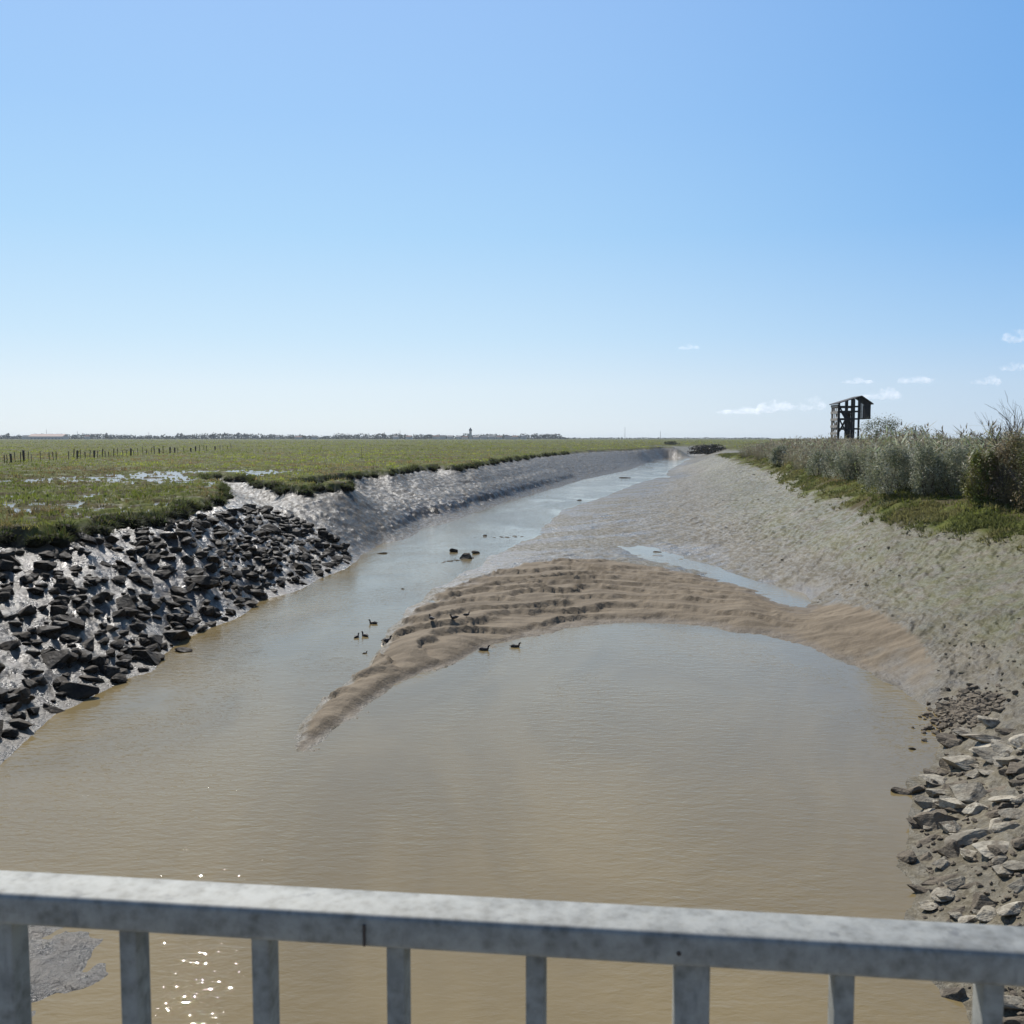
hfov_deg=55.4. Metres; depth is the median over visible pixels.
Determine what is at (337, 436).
tree
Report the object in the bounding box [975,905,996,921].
boulder
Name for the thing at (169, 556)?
boulder
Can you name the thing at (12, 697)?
boulder
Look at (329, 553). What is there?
boulder
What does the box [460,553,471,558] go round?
mud clod
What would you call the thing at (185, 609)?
boulder
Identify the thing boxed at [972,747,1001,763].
boulder
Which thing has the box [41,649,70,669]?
boulder
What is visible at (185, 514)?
grass tussock
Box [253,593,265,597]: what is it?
boulder
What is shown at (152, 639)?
boulder
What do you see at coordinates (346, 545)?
boulder
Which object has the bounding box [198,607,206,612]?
boulder
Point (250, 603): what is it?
boulder
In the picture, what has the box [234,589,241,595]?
boulder
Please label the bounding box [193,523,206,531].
boulder
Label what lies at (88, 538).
boulder
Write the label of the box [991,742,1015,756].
boulder
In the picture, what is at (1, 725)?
boulder
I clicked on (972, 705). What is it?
shingle
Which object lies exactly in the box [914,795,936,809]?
boulder
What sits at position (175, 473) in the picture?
marsh water
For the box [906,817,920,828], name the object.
boulder
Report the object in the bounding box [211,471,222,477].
grass tussock
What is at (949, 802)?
boulder
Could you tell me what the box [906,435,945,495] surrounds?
shrub
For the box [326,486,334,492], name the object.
grass tussock
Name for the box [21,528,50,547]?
grass tussock
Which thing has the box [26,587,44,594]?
boulder
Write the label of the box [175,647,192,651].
boulder
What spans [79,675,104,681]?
boulder
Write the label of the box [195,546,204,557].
boulder
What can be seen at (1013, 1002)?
boulder
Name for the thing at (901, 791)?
boulder
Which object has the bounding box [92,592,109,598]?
boulder
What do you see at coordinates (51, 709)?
boulder
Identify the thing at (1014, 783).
boulder
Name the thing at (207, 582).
boulder
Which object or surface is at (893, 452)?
shrub
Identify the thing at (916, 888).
boulder
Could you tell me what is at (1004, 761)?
boulder
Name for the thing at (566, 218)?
sky
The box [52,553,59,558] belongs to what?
boulder
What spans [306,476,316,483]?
grass tussock
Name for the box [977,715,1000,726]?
boulder
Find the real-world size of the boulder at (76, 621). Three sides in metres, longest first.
1.184 x 0.827 x 0.475 m
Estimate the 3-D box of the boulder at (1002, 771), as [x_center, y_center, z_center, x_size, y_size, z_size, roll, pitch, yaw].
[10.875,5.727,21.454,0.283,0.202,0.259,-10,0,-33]
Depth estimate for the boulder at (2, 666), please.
28.36 m
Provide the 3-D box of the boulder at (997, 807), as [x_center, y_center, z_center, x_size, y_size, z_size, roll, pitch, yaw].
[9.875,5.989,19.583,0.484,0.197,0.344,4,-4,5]
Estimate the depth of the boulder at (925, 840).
19.16 m
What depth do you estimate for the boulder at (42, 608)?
34.36 m
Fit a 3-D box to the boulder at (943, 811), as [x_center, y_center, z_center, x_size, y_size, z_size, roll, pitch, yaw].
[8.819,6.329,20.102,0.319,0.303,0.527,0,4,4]
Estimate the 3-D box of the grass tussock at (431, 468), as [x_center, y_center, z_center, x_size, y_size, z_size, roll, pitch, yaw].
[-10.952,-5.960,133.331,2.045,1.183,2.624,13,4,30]
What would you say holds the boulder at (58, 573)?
on the mudflat
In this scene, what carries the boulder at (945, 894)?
on the mudflat
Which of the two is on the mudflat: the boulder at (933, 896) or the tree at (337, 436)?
the boulder at (933, 896)
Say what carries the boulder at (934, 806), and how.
on the mudflat
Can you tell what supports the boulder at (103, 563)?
on the mudflat
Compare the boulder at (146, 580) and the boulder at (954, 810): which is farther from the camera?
the boulder at (146, 580)
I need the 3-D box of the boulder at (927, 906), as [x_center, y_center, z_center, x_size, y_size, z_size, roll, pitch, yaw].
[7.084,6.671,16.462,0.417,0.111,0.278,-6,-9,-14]
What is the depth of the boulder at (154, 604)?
39.72 m
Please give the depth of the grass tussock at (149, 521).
48.43 m
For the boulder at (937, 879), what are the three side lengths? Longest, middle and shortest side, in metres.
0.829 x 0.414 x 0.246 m
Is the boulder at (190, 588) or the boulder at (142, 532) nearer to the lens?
the boulder at (190, 588)
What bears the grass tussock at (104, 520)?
on the mudflat
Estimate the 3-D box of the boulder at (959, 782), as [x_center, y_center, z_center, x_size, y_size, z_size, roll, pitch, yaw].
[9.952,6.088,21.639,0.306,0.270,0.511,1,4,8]
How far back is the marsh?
132.46 m
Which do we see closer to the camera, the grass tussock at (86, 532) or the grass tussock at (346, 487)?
the grass tussock at (86, 532)
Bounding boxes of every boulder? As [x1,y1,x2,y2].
[0,556,20,565]
[0,573,8,579]
[0,640,20,650]
[0,662,4,672]
[0,720,3,739]
[3,693,20,702]
[8,718,34,728]
[9,613,18,619]
[12,632,25,638]
[18,604,36,616]
[22,679,37,688]
[23,668,43,675]
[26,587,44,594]
[36,625,60,634]
[37,604,48,610]
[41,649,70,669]
[43,703,64,713]
[50,614,84,628]
[51,572,63,575]
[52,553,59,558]
[58,681,99,698]
[63,577,74,585]
[66,586,79,594]
[68,565,82,571]
[76,532,96,544]
[76,600,89,609]
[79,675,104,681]
[82,637,93,651]
[83,581,92,586]
[88,565,95,569]
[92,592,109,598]
[100,561,111,566]
[104,536,118,543]
[104,543,112,549]
[104,625,118,631]
[112,609,125,616]
[115,560,131,568]
[116,594,135,608]
[132,619,145,627]
[132,650,160,664]
[133,540,149,546]
[135,530,149,535]
[137,667,148,671]
[138,573,153,587]
[147,635,162,645]
[148,598,161,610]
[152,614,161,619]
[161,554,175,559]
[162,630,190,640]
[163,524,173,530]
[163,533,177,538]
[169,547,181,552]
[170,622,186,630]
[171,595,192,604]
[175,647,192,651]
[180,607,190,612]
[182,522,188,530]
[186,583,194,592]
[188,617,200,623]
[190,576,220,589]
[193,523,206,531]
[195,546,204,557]
[196,626,206,631]
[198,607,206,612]
[201,606,213,615]
[205,621,215,626]
[214,525,228,530]
[214,531,227,538]
[215,550,224,556]
[223,591,235,599]
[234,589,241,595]
[241,568,249,574]
[244,547,256,551]
[245,520,254,524]
[245,600,258,606]
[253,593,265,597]
[261,523,280,533]
[262,505,273,510]
[271,517,280,521]
[282,548,290,553]
[284,513,294,517]
[288,529,302,536]
[293,562,311,573]
[295,540,305,545]
[298,546,310,553]
[301,523,311,528]
[322,550,334,555]
[322,562,335,566]
[331,556,342,562]
[341,543,349,549]
[891,787,909,794]
[896,850,916,862]
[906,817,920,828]
[907,884,928,892]
[908,785,924,793]
[913,812,958,830]
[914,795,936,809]
[915,834,939,844]
[918,900,931,904]
[919,774,947,785]
[919,902,939,910]
[920,852,932,860]
[921,874,958,884]
[923,768,937,774]
[923,808,935,811]
[923,825,931,830]
[925,789,945,797]
[926,779,937,787]
[930,886,955,901]
[931,809,947,814]
[931,856,950,869]
[931,888,954,899]
[932,801,940,808]
[936,733,963,747]
[936,769,949,775]
[937,839,962,857]
[938,821,960,833]
[939,759,954,769]
[939,795,964,808]
[939,798,966,807]
[939,987,966,1000]
[941,755,979,770]
[942,783,951,789]
[944,807,965,814]
[944,828,989,845]
[944,876,965,890]
[947,912,963,919]
[948,906,964,912]
[949,782,987,802]
[952,727,971,738]
[952,780,967,784]
[958,915,975,922]
[959,881,979,888]
[960,848,977,860]
[962,734,1001,742]
[962,802,989,815]
[964,768,982,778]
[969,743,991,751]
[969,764,978,767]
[971,893,997,909]
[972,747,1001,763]
[972,840,1008,858]
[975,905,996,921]
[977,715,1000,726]
[977,769,993,775]
[985,809,999,817]
[986,785,1007,791]
[987,845,1006,860]
[988,795,1016,801]
[989,817,1002,829]
[991,739,1007,744]
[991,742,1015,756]
[991,821,1019,832]
[991,855,1006,864]
[991,864,1014,877]
[992,756,1003,767]
[992,806,1004,810]
[995,728,1015,734]
[996,755,1021,765]
[996,901,1023,915]
[998,768,1008,776]
[998,808,1022,818]
[999,802,1014,807]
[1002,860,1023,870]
[1003,1016,1023,1023]
[1004,995,1023,1009]
[1005,762,1023,774]
[1007,877,1023,893]
[1008,733,1023,747]
[1008,780,1023,786]
[1010,799,1022,803]
[1011,836,1023,848]
[1014,793,1023,801]
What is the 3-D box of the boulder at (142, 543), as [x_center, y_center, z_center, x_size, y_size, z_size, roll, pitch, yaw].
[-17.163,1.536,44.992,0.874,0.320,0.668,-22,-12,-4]
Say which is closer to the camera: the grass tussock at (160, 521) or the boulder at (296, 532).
the grass tussock at (160, 521)
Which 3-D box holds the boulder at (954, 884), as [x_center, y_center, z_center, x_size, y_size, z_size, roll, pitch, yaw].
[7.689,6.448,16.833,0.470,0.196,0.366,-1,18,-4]
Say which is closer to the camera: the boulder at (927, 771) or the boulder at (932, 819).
the boulder at (932, 819)
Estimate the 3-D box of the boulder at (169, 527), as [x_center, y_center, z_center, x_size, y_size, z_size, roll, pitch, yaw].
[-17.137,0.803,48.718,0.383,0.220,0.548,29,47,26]
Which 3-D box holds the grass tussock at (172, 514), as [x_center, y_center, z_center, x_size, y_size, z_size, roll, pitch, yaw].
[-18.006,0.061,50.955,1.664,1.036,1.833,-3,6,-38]
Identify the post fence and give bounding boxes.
[4,445,215,461]
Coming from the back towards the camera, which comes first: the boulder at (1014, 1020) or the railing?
the boulder at (1014, 1020)
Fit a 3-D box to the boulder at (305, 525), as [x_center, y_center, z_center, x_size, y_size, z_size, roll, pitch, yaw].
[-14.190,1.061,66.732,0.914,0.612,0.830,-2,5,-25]
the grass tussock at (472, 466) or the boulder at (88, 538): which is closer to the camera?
the boulder at (88, 538)
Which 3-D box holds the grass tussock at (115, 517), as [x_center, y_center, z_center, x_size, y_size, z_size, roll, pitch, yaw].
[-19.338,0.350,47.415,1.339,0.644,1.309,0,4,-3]
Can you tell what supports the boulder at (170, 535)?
on the mudflat
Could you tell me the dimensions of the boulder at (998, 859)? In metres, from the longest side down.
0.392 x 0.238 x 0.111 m
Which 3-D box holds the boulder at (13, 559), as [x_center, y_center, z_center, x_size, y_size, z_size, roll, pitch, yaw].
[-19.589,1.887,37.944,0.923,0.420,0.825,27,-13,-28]
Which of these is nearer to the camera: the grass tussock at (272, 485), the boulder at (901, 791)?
the boulder at (901, 791)
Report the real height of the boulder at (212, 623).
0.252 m
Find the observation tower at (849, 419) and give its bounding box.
[829,396,873,440]
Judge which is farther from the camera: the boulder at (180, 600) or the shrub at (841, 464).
the shrub at (841, 464)
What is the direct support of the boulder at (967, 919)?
on the mudflat
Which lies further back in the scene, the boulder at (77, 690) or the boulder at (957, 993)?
the boulder at (77, 690)
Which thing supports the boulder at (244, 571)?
on the mudflat
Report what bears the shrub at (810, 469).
on the marsh
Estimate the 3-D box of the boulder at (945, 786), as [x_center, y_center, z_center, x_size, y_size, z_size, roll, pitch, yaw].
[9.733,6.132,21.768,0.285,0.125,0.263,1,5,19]
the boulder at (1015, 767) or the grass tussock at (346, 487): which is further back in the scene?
the grass tussock at (346, 487)
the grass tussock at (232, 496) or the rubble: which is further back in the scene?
the grass tussock at (232, 496)
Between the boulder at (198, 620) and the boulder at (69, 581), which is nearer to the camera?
the boulder at (69, 581)
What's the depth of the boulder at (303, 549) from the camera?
59.89 m
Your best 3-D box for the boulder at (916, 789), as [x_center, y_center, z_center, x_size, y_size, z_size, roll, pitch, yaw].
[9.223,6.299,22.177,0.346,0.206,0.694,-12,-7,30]
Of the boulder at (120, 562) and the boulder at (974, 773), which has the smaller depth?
the boulder at (974, 773)
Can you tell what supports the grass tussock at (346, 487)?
on the mudflat
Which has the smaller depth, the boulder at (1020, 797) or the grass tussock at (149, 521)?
the boulder at (1020, 797)
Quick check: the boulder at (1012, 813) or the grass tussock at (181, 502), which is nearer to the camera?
the boulder at (1012, 813)
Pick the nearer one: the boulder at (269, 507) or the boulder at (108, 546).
the boulder at (108, 546)
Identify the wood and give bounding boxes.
[0,432,771,438]
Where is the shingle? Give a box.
[911,683,1023,1015]
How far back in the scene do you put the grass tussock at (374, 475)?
109.90 m
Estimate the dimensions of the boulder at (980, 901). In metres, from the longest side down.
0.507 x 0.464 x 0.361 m
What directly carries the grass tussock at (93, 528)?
on the mudflat
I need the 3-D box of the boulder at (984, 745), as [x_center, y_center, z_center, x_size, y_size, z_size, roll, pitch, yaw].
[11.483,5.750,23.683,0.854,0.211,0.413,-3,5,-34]
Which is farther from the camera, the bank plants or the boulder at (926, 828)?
the bank plants
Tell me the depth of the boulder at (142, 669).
33.39 m
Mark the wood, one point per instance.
(238, 435)
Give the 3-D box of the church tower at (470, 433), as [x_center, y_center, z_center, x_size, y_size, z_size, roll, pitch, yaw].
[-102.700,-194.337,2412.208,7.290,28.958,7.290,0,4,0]
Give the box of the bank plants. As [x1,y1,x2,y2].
[716,452,1023,551]
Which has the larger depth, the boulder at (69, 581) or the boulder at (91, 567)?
the boulder at (91, 567)
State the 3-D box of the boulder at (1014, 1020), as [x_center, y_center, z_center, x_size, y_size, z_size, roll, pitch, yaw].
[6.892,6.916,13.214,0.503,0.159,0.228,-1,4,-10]
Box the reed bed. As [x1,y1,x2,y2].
[738,415,1023,503]
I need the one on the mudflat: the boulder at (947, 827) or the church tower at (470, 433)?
the boulder at (947, 827)
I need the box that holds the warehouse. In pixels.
[28,434,68,438]
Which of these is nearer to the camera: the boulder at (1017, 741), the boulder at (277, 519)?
the boulder at (1017, 741)
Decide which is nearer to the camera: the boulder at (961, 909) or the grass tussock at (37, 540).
the boulder at (961, 909)
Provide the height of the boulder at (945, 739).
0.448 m
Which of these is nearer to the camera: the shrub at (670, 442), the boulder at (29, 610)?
the boulder at (29, 610)
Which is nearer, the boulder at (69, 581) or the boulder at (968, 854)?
the boulder at (968, 854)
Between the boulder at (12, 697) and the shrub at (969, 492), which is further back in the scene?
the shrub at (969, 492)
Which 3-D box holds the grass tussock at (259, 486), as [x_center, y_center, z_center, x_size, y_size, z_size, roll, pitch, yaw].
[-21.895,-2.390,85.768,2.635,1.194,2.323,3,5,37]
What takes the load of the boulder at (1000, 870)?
on the mudflat
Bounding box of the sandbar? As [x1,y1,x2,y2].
[295,557,949,754]
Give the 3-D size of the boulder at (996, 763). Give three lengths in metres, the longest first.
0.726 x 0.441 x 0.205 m
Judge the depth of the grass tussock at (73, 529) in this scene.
41.92 m
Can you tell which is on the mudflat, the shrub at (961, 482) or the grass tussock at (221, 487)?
the grass tussock at (221, 487)
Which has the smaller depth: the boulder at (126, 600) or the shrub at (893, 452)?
the boulder at (126, 600)
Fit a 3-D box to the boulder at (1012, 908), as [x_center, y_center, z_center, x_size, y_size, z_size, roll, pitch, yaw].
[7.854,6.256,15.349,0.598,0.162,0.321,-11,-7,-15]
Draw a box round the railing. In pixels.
[0,870,1023,1023]
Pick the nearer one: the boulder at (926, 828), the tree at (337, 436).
the boulder at (926, 828)
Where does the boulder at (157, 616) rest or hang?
on the mudflat
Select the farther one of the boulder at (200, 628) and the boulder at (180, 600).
the boulder at (180, 600)
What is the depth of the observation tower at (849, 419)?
171.29 m
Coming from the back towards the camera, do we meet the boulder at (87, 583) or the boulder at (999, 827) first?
the boulder at (87, 583)
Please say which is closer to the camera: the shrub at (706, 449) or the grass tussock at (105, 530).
the grass tussock at (105, 530)
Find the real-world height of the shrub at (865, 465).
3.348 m
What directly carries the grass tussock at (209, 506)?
on the mudflat
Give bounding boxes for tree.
[333,433,350,437]
[971,390,1023,475]
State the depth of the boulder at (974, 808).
19.84 m
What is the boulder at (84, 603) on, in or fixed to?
on the mudflat
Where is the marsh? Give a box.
[0,438,1023,535]
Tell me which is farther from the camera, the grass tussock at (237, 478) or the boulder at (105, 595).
the grass tussock at (237, 478)
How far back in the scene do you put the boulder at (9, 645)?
30.71 m
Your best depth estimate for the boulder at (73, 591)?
36.59 m
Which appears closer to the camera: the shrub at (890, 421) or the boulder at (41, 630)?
the boulder at (41, 630)
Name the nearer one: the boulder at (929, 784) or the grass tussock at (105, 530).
the boulder at (929, 784)
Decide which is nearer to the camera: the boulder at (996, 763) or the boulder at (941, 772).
the boulder at (996, 763)
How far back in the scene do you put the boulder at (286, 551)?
57.65 m
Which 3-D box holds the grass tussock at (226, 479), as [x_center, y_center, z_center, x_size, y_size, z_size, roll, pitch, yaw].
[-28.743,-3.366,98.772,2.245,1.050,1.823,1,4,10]
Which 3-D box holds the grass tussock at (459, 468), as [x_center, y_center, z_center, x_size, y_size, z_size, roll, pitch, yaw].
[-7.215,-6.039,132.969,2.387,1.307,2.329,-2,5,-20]
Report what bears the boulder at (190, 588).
on the mudflat
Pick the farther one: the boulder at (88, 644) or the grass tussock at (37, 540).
the grass tussock at (37, 540)
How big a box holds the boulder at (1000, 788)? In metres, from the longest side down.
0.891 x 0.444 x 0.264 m
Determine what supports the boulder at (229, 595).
on the mudflat
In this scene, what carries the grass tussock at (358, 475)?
on the mudflat
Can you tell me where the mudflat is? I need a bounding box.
[0,445,1023,1023]
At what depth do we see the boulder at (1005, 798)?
19.80 m
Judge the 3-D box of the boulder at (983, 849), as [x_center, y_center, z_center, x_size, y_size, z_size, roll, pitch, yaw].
[8.700,6.053,17.591,1.005,0.244,0.564,-3,5,-35]
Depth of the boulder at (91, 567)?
39.69 m
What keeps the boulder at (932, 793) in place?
on the mudflat
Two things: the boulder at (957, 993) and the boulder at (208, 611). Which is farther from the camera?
the boulder at (208, 611)
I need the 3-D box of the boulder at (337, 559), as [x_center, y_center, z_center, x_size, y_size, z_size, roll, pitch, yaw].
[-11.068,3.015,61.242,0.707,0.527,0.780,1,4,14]
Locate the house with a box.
[488,435,495,438]
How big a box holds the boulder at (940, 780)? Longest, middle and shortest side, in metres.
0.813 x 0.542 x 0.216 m
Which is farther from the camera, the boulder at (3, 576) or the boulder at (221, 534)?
the boulder at (221, 534)
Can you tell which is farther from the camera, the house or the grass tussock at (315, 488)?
the house
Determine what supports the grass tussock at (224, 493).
on the mudflat
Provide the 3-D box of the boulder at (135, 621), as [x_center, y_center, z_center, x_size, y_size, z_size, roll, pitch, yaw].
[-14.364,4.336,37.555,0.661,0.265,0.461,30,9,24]
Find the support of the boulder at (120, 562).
on the mudflat
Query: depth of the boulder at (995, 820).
18.64 m
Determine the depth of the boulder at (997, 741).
23.55 m
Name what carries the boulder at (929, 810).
on the mudflat
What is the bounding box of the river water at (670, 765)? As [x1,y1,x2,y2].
[0,455,969,1023]
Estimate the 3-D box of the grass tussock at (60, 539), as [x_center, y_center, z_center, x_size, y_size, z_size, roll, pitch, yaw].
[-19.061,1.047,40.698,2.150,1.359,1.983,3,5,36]
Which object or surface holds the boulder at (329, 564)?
on the mudflat
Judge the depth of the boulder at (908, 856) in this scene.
18.44 m
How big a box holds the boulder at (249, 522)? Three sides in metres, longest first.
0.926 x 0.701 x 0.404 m
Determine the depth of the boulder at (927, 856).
18.43 m
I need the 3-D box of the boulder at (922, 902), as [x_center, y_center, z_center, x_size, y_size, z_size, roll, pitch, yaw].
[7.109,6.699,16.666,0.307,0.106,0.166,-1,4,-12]
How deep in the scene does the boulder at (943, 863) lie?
17.81 m
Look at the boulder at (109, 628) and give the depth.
35.40 m
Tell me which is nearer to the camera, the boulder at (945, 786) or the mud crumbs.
the boulder at (945, 786)
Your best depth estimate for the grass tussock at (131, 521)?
47.24 m
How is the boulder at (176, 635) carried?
on the mudflat
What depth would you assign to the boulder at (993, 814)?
19.26 m
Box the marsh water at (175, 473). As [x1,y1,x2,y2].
[0,469,302,517]
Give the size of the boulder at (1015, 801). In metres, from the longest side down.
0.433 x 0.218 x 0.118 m
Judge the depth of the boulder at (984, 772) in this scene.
21.84 m
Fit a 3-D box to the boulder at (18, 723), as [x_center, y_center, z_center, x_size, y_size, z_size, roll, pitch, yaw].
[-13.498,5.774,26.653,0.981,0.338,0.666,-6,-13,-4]
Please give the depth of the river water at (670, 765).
22.19 m
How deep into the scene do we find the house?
2432.82 m
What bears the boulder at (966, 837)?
on the mudflat
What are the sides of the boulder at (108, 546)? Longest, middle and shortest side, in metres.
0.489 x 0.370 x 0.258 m
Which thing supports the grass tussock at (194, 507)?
on the mudflat
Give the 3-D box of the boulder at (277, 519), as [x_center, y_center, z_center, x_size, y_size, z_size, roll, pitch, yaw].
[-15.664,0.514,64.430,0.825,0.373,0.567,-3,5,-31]
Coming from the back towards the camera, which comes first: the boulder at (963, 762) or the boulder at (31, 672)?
the boulder at (31, 672)
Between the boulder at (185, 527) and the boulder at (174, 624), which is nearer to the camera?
the boulder at (174, 624)
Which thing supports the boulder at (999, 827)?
on the mudflat
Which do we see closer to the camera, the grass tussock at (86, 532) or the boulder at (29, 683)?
the boulder at (29, 683)
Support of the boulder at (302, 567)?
on the mudflat
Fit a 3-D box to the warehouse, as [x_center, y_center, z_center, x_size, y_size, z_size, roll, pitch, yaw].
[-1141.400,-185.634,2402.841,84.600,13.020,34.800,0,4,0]
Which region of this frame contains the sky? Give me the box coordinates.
[0,0,1023,437]
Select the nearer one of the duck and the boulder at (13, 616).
the boulder at (13, 616)
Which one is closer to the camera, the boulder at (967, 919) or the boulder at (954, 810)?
the boulder at (967, 919)
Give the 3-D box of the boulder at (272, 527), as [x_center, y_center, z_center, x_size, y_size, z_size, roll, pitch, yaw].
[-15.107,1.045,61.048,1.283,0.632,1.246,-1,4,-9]
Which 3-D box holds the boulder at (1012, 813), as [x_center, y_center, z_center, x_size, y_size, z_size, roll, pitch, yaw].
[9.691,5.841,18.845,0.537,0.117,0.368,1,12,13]
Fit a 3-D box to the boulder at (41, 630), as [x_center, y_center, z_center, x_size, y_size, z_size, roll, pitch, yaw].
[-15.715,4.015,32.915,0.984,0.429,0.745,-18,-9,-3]
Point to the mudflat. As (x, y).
(824, 549)
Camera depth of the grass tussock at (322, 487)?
78.23 m
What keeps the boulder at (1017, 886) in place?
on the mudflat
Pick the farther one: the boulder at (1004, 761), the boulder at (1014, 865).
the boulder at (1004, 761)
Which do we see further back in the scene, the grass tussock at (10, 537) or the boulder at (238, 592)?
the boulder at (238, 592)
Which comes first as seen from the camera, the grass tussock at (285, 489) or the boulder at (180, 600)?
the boulder at (180, 600)
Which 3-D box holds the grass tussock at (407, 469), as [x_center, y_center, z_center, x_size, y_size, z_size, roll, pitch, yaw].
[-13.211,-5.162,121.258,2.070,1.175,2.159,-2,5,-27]
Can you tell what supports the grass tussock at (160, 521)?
on the mudflat
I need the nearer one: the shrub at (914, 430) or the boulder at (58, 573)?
the boulder at (58, 573)
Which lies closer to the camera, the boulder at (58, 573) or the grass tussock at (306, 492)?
the boulder at (58, 573)
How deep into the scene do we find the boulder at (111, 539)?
43.83 m
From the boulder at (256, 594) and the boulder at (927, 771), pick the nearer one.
the boulder at (927, 771)
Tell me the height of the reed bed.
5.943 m
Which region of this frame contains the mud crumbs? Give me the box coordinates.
[608,469,1023,695]
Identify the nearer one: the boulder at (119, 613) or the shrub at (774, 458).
the boulder at (119, 613)
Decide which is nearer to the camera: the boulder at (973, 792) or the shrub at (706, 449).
the boulder at (973, 792)
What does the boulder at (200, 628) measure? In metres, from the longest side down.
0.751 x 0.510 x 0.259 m
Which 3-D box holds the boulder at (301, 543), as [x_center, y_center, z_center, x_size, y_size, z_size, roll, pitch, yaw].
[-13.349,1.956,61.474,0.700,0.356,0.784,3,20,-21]
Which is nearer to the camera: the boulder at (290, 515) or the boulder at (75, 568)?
the boulder at (75, 568)
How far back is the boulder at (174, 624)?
39.64 m
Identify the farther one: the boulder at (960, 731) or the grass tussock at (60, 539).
the grass tussock at (60, 539)
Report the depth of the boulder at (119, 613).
36.84 m
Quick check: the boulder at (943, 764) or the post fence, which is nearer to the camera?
the boulder at (943, 764)
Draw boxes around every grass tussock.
[0,523,19,543]
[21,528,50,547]
[39,525,76,547]
[54,518,82,537]
[77,528,90,537]
[82,523,103,533]
[88,520,117,535]
[90,512,123,529]
[107,514,123,524]
[115,509,152,528]
[135,511,155,526]
[147,509,173,526]
[159,506,180,519]
[164,500,196,519]
[167,495,192,511]
[174,496,201,514]
[198,473,210,479]
[200,500,215,509]
[205,493,227,505]
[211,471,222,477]
[214,483,231,491]
[219,488,231,498]
[221,476,233,481]
[223,490,241,498]
[233,473,241,480]
[238,473,248,481]
[253,480,263,488]
[267,480,278,489]
[270,483,284,495]
[281,483,293,493]
[295,484,318,496]
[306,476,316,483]
[308,484,320,491]
[312,482,329,491]
[325,474,335,480]
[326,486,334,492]
[340,481,356,490]
[346,472,355,479]
[355,472,363,479]
[370,470,380,477]
[404,467,411,472]
[409,463,420,471]
[428,465,436,471]
[454,465,463,470]
[468,463,477,468]
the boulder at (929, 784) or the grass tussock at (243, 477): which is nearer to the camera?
the boulder at (929, 784)
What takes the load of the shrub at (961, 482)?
on the marsh
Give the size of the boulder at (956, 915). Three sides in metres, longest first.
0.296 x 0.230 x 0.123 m
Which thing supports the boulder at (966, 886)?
on the mudflat
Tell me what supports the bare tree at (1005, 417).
on the marsh
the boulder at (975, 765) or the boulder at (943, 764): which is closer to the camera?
the boulder at (975, 765)
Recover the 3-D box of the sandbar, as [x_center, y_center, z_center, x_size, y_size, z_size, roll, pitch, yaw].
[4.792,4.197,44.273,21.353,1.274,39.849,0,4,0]
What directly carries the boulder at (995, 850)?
on the mudflat
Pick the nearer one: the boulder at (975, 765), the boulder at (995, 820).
the boulder at (995, 820)
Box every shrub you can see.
[664,441,679,444]
[686,443,726,454]
[768,442,788,464]
[804,448,829,475]
[820,446,838,477]
[828,444,863,479]
[855,444,884,483]
[857,413,907,442]
[860,439,917,493]
[897,424,933,439]
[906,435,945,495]
[930,438,971,496]
[954,442,983,497]
[960,446,1007,503]
[973,429,1023,503]
[1001,426,1023,508]
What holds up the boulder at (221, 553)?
on the mudflat
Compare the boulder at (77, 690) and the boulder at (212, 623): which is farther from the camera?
the boulder at (212, 623)
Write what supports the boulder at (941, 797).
on the mudflat
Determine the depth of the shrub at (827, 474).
84.30 m
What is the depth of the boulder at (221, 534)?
52.54 m
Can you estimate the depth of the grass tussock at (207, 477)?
92.58 m
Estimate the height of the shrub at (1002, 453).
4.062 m
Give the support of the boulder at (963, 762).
on the mudflat
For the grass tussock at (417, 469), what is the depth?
127.85 m
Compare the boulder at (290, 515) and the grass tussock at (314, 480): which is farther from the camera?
the grass tussock at (314, 480)
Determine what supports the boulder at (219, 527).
on the mudflat
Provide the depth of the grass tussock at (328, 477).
97.12 m
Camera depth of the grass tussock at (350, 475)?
102.39 m
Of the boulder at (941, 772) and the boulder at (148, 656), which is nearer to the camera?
the boulder at (941, 772)
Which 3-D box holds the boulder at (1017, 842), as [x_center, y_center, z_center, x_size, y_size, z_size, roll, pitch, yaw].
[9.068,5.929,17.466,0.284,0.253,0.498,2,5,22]
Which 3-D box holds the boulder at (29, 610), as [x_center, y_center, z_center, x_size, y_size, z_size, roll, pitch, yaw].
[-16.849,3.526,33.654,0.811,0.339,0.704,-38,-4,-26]
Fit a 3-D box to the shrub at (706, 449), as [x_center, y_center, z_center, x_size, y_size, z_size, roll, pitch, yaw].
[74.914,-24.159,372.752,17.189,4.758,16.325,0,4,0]
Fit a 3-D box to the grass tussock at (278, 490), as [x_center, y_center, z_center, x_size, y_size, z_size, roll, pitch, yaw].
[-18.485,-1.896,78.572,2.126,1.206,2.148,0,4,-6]
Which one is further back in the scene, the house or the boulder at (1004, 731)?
the house
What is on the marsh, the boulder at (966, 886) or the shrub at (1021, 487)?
the shrub at (1021, 487)
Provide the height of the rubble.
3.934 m
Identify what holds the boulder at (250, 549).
on the mudflat
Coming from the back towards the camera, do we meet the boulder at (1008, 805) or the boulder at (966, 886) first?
the boulder at (1008, 805)
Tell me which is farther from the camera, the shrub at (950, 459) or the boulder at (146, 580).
the shrub at (950, 459)
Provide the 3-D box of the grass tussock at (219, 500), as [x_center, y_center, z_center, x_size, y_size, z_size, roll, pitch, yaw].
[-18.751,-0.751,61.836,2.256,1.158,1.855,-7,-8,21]
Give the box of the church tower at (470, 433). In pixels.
[469,428,471,438]

